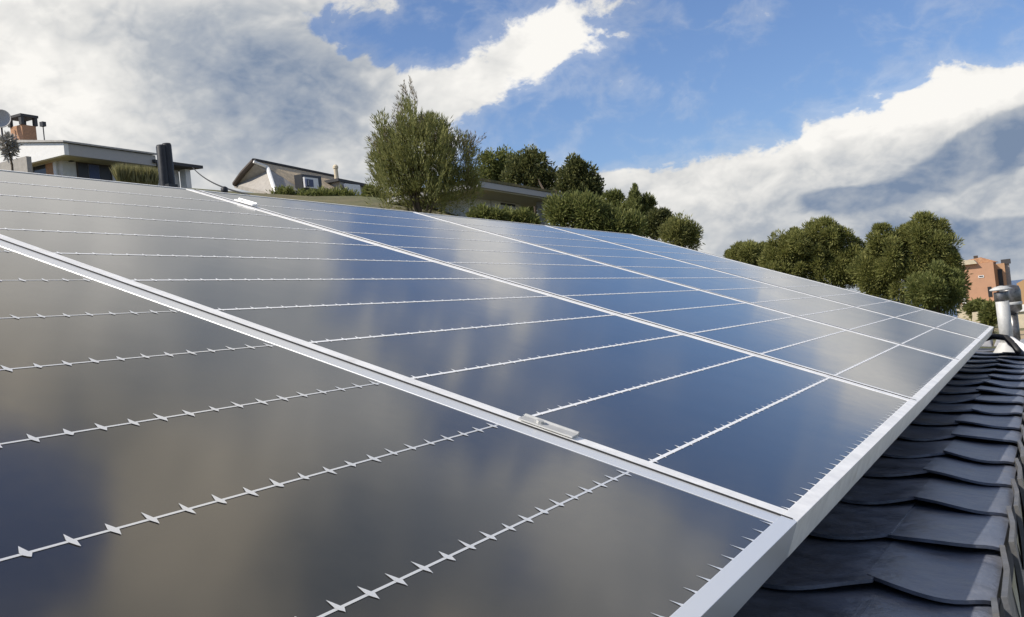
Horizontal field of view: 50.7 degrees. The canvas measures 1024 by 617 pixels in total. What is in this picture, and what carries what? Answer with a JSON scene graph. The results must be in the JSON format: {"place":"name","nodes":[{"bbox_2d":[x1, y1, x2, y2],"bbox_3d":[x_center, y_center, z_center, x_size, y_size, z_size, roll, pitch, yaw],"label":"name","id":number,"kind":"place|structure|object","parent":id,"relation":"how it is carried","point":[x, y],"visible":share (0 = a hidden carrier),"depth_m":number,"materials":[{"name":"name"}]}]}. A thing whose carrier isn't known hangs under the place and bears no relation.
{"place":"outdoors","nodes":[
{"label":"outdoors","id":0,"kind":"place"},
{"bbox_2d":[0,0,1023,292],"label":"sky","id":1,"kind":"structure","parent":0,"point":[752,119],"materials":[{"name":"blue"}]},
{"bbox_2d":[187,188,1023,351],"bbox_3d":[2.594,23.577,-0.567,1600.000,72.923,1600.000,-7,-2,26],"label":"ground","id":2,"kind":"structure","parent":0,"point":[354,200],"depth_m":51.65,"materials":[{"name":"green plant"}]},
{"bbox_2d":[0,131,22,170],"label":"dry plant","id":3,"kind":"object","parent":2,"relation":"on","point":[10,146],"visible":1,"depth_m":50.34,"materials":[{"name":"grey plant"}]},
{"bbox_2d":[0,156,32,172],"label":"terrace wall","id":4,"kind":"structure","parent":2,"relation":"on","point":[22,164],"depth_m":54.53,"materials":[{"name":"white paint"}]},
{"bbox_2d":[0,113,202,187],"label":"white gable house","id":5,"kind":"structure","parent":2,"relation":"on","point":[70,159],"depth_m":59.41,"materials":[{"name":"paint"}]},
{"bbox_2d":[0,109,10,136],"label":"satellite dish","id":6,"kind":"object","parent":5,"relation":"attached to","point":[5,118],"visible":0.94,"depth_m":60.66,"materials":[{"name":"grey metal"}]},
{"bbox_2d":[32,161,57,174],"bbox_3d":[-25.381,-6.888,58.765,2.034,2.200,0.117,-7,-2,26],"label":"window","id":7,"kind":"structure","parent":5,"relation":"in","point":[51,168],"depth_m":58.63,"materials":[{"name":"white"}]},
{"bbox_2d":[76,162,112,180],"bbox_3d":[-23.178,-7.328,60.146,0.057,1.500,2.464,-7,-2,26],"label":"window","id":8,"kind":"structure","parent":5,"relation":"in","point":[82,169],"depth_m":60.10,"materials":[{"name":"black glass"}]},
{"bbox_2d":[109,162,158,184],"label":"tall grass","id":9,"kind":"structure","parent":2,"relation":"on","point":[120,172],"depth_m":43.35,"materials":[{"name":"green plant"}]},
{"bbox_2d":[156,143,177,187],"bbox_3d":[-1.899,1.409,6.676,0.081,4.908,0.097,-7,-2,26],"label":"black chimney pipe","id":10,"kind":"object","parent":2,"relation":"on","point":[165,164],"visible":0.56,"depth_m":6.70,"materials":[{"name":"metal"}]},
{"bbox_2d":[232,158,365,194],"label":"hipped house","id":11,"kind":"structure","parent":2,"relation":"on","point":[254,175],"depth_m":62.45,"materials":[{"name":"white paint"}]},
{"bbox_2d":[192,167,249,194],"bbox_3d":[-11.501,-5.119,41.368,0.338,9.531,49.290,-6,-1,-17],"label":"hanging cable","id":12,"kind":"object","parent":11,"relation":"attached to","point":[222,186],"visible":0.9,"depth_m":35.51,"materials":[{"name":"black plastic"}]},
{"bbox_2d":[344,183,360,194],"bbox_3d":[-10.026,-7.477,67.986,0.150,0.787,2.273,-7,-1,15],"label":"garage door","id":13,"kind":"structure","parent":11,"relation":"in","point":[350,186],"depth_m":68.03,"materials":[{"name":"white"}]},
{"bbox_2d":[265,183,361,195],"bbox_3d":[-10.005,-5.605,55.437,5.330,1.980,2.044,-6,-1,-14],"label":"hedge","id":14,"kind":"object","parent":2,"relation":"on","point":[287,190],"visible":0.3,"depth_m":55.13,"materials":[{"name":"green plant"}]},
{"bbox_2d":[361,181,380,197],"bbox_3d":[-6.989,-5.658,53.814,1.280,1.486,1.444,-7,-2,26],"label":"shrub","id":15,"kind":"object","parent":2,"relation":"on","point":[364,192],"visible":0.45,"depth_m":53.53,"materials":[{"name":"green plant"}]},
{"bbox_2d":[363,75,487,216],"bbox_3d":[-2.576,-3.676,33.042,4.002,7.368,2.531,-6,-1,-5],"label":"feathery tree","id":16,"kind":"object","parent":2,"relation":"on","point":[407,169],"visible":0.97,"depth_m":32.66,"materials":[{"name":"green plant"}]},
{"bbox_2d":[386,178,564,224],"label":"house","id":17,"kind":"structure","parent":2,"relation":"on","point":[512,195],"depth_m":52.53,"materials":[{"name":"pale plaster"},{"name":"dark roofing felt"},{"name":"glass"}]},
{"bbox_2d":[490,200,515,209],"bbox_3d":[-0.383,-4.919,54.604,0.127,1.100,2.634,-7,-2,26],"label":"window","id":18,"kind":"structure","parent":17,"relation":"in","point":[512,205],"depth_m":54.34,"materials":[{"name":"white"}]},
{"bbox_2d":[476,144,518,181],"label":"leafy tree","id":19,"kind":"object","parent":2,"relation":"on","point":[492,168],"visible":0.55,"depth_m":65.76,"materials":[{"name":"green plant"}]},
{"bbox_2d":[465,201,541,224],"bbox_3d":[-0.283,-3.135,43.085,3.113,2.473,1.452,-6,-1,-5],"label":"hedge","id":20,"kind":"object","parent":2,"relation":"on","point":[522,215],"visible":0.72,"depth_m":42.80,"materials":[{"name":"green plant"}]},
{"bbox_2d":[498,143,558,214],"bbox_3d":[1.173,-6.470,60.233,3.640,5.576,2.212,-6,-1,8],"label":"leafy tree","id":21,"kind":"object","parent":2,"relation":"on","point":[530,167],"visible":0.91,"depth_m":59.80,"materials":[{"name":"green plant"}]},
{"bbox_2d":[526,179,611,229],"bbox_3d":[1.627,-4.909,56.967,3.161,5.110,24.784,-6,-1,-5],"label":"shrub","id":22,"kind":"object","parent":2,"relation":"on","point":[576,206],"visible":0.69,"depth_m":45.54,"materials":[{"name":"green plant"}]},
{"bbox_2d":[548,152,607,197],"bbox_3d":[3.587,-5.630,58.086,3.244,5.605,2.130,-6,-1,-17],"label":"leafy tree","id":23,"kind":"object","parent":2,"relation":"on","point":[579,173],"visible":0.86,"depth_m":57.69,"materials":[{"name":"green plant"}]},
{"bbox_2d":[574,201,648,237],"bbox_3d":[4.199,-2.945,45.775,3.422,3.372,2.368,-7,-2,26],"label":"shrub","id":24,"kind":"object","parent":2,"relation":"on","point":[623,221],"visible":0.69,"depth_m":45.29,"materials":[{"name":"green plant"}]},
{"bbox_2d":[600,188,626,208],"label":"leafy tree","id":25,"kind":"object","parent":2,"relation":"on","point":[614,196],"visible":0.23,"depth_m":56.62,"materials":[{"name":"green plant"}]},
{"bbox_2d":[614,183,657,235],"bbox_3d":[6.530,-4.344,55.484,2.296,4.257,2.380,-6,-2,-25],"label":"conifer","id":26,"kind":"object","parent":2,"relation":"on","point":[636,199],"visible":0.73,"depth_m":55.16,"materials":[{"name":"green plant"}]},
{"bbox_2d":[639,205,672,240],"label":"leafy tree","id":27,"kind":"object","parent":2,"relation":"on","point":[655,216],"visible":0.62,"depth_m":51.27,"materials":[{"name":"green plant"}]},
{"bbox_2d":[657,211,704,250],"bbox_3d":[7.785,-2.900,49.416,2.181,3.220,2.213,-7,-2,26],"label":"leafy tree","id":28,"kind":"object","parent":2,"relation":"on","point":[679,231],"visible":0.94,"depth_m":49.02,"materials":[{"name":"green plant"}]},
{"bbox_2d":[723,239,765,265],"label":"pine tree","id":29,"kind":"object","parent":2,"relation":"on","point":[747,252],"visible":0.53,"depth_m":65.60,"materials":[{"name":"green plant"}]},
{"bbox_2d":[756,215,866,288],"bbox_3d":[16.201,-2.300,57.933,5.899,5.310,4.486,-7,-2,26],"label":"pine tree","id":30,"kind":"object","parent":2,"relation":"on","point":[823,249],"visible":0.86,"depth_m":56.94,"materials":[{"name":"green plant"}]},
{"bbox_2d":[733,339,1023,616],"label":"slate roofed house","id":31,"kind":"structure","parent":2,"relation":"on","point":[924,517],"depth_m":1.45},
{"bbox_2d":[221,186,227,192],"bbox_3d":[-1.133,-0.418,4.279,0.028,0.130,0.028,-7,-2,26],"label":"roof vent","id":32,"kind":"object","parent":31,"relation":"on","point":[224,189],"visible":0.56,"depth_m":4.27,"materials":[{"name":"metal"}]},
{"bbox_2d":[985,333,1021,354],"bbox_3d":[2.041,0.145,4.478,0.073,0.087,0.256,-6,-1,-8],"label":"roof cable","id":33,"kind":"object","parent":31,"relation":"on","point":[1011,342],"visible":0.81,"depth_m":4.48,"materials":[{"name":"black plastic"}]},
{"bbox_2d":[989,286,1022,355],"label":"metal flue","id":34,"kind":"object","parent":31,"relation":"on","point":[1001,299],"visible":0.78,"depth_m":4.67,"materials":[{"name":"silver metal"}]},
{"bbox_2d":[999,285,1022,340],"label":"vent cowl","id":35,"kind":"object","parent":31,"relation":"on","point":[1015,302],"visible":0.59,"depth_m":5.05,"materials":[{"name":"metal"}]},
{"bbox_2d":[1006,336,1023,353],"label":"white conduit","id":36,"kind":"object","parent":31,"relation":"on","point":[1020,344],"visible":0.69,"depth_m":4.41,"materials":[{"name":"white plastic"}]},
{"bbox_2d":[845,210,971,306],"bbox_3d":[20.045,-0.892,54.421,6.002,7.924,3.672,-7,-2,26],"label":"pine tree","id":37,"kind":"object","parent":2,"relation":"on","point":[887,262],"visible":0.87,"depth_m":53.69,"materials":[{"name":"green plant"}]},
{"bbox_2d":[901,259,969,316],"bbox_3d":[18.431,0.529,46.542,2.658,5.374,2.461,-6,-1,-9],"label":"pine tree","id":38,"kind":"object","parent":2,"relation":"on","point":[938,287],"visible":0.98,"depth_m":46.02,"materials":[{"name":"green plant"}]},
{"bbox_2d":[959,296,985,320],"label":"shrub","id":39,"kind":"object","parent":2,"relation":"on","point":[972,306],"visible":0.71,"depth_m":108.18,"materials":[{"name":"green plant"}]},
{"bbox_2d":[972,312,979,322],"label":"stone wall","id":40,"kind":"structure","parent":2,"relation":"on","point":[974,315],"depth_m":92.97,"materials":[{"name":"beige stone"}]},
{"bbox_2d":[957,255,1011,320],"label":"terracotta building","id":41,"kind":"structure","parent":2,"relation":"on","point":[986,275],"depth_m":136.91,"materials":[{"name":"brick plaster"},{"name":"roof tile"},{"name":"glass"}]},
{"bbox_2d":[987,287,991,296],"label":"window","id":42,"kind":"structure","parent":41,"relation":"in","point":[989,292],"depth_m":136.32,"materials":[{"name":"black glass"}]},
{"bbox_2d":[997,269,1003,285],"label":"window","id":43,"kind":"structure","parent":41,"relation":"in","point":[1000,276],"depth_m":136.79,"materials":[{"name":"black glass"}]},
{"bbox_2d":[975,297,997,339],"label":"shrub","id":44,"kind":"object","parent":2,"relation":"on","point":[987,314],"visible":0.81,"depth_m":77.48,"materials":[{"name":"green plant"}]},
{"bbox_2d":[1017,280,1023,304],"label":"ochre building","id":45,"kind":"structure","parent":2,"relation":"on","point":[1020,284],"depth_m":127.50,"materials":[{"name":"orange paint"}]},
{"bbox_2d":[1018,304,1023,327],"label":"white shed","id":46,"kind":"structure","parent":2,"relation":"on","point":[1021,318],"depth_m":100.62,"materials":[{"name":"white paint"}]},
{"bbox_2d":[880,279,1023,316],"bbox_3d":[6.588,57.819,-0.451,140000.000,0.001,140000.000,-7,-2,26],"label":"sea","id":47,"kind":"structure","parent":0,"point":[1014,282],"depth_m":12460.16,"materials":[{"name":"blue liquid"}]},
{"bbox_3d":[0.534,0.086,2.465,0.052,0.051,5.000,-7,-2,26],"label":"mounting rail","id":48,"kind":"object","parent":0,"visible":0},
{"bbox_2d":[0,239,796,616],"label":"solar panel","id":49,"kind":"object","parent":48,"relation":"on","point":[160,455],"visible":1,"depth_m":0.76,"materials":[{"name":"black glass"}]},
{"bbox_2d":[0,169,918,557],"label":"solar panel","id":50,"kind":"object","parent":48,"relation":"on","point":[804,447],"visible":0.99,"depth_m":1.48,"materials":[{"name":"glass"}]},
{"bbox_2d":[518,414,579,437],"bbox_3d":[0.036,0.114,1.054,0.057,0.026,0.018,-7,-2,26],"label":"panel clamp","id":51,"kind":"object","parent":50,"relation":"attached to","point":[551,426],"visible":1,"depth_m":1.05,"materials":[{"name":"silver metal"}]},
{"bbox_2d":[198,190,959,418],"bbox_3d":[0.189,-0.058,2.628,1.651,0.035,1.000,17,9,25],"label":"solar panel","id":52,"kind":"object","parent":48,"relation":"on","point":[923,377],"visible":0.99,"depth_m":2.50,"materials":[{"name":"glass"}]},
{"bbox_2d":[234,198,257,205],"bbox_3d":[-0.609,-0.244,2.474,0.054,0.027,0.018,-7,-2,26],"label":"panel clamp","id":53,"kind":"object","parent":52,"relation":"attached to","point":[248,202],"visible":1,"depth_m":2.47,"materials":[{"name":"metal"}]},
{"bbox_2d":[417,212,980,371],"bbox_3d":[0.631,-0.085,3.524,1.651,0.036,1.000,17,9,25],"label":"solar panel","id":54,"kind":"object","parent":48,"relation":"on","point":[962,348],"visible":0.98,"depth_m":3.44,"materials":[{"name":"glass"}]},
{"bbox_2d":[552,226,993,347],"bbox_3d":[1.072,-0.111,4.421,1.651,0.036,1.000,17,9,25],"label":"solar panel","id":55,"kind":"object","parent":48,"relation":"on","point":[983,332],"visible":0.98,"depth_m":4.37,"materials":[{"name":"glass"}]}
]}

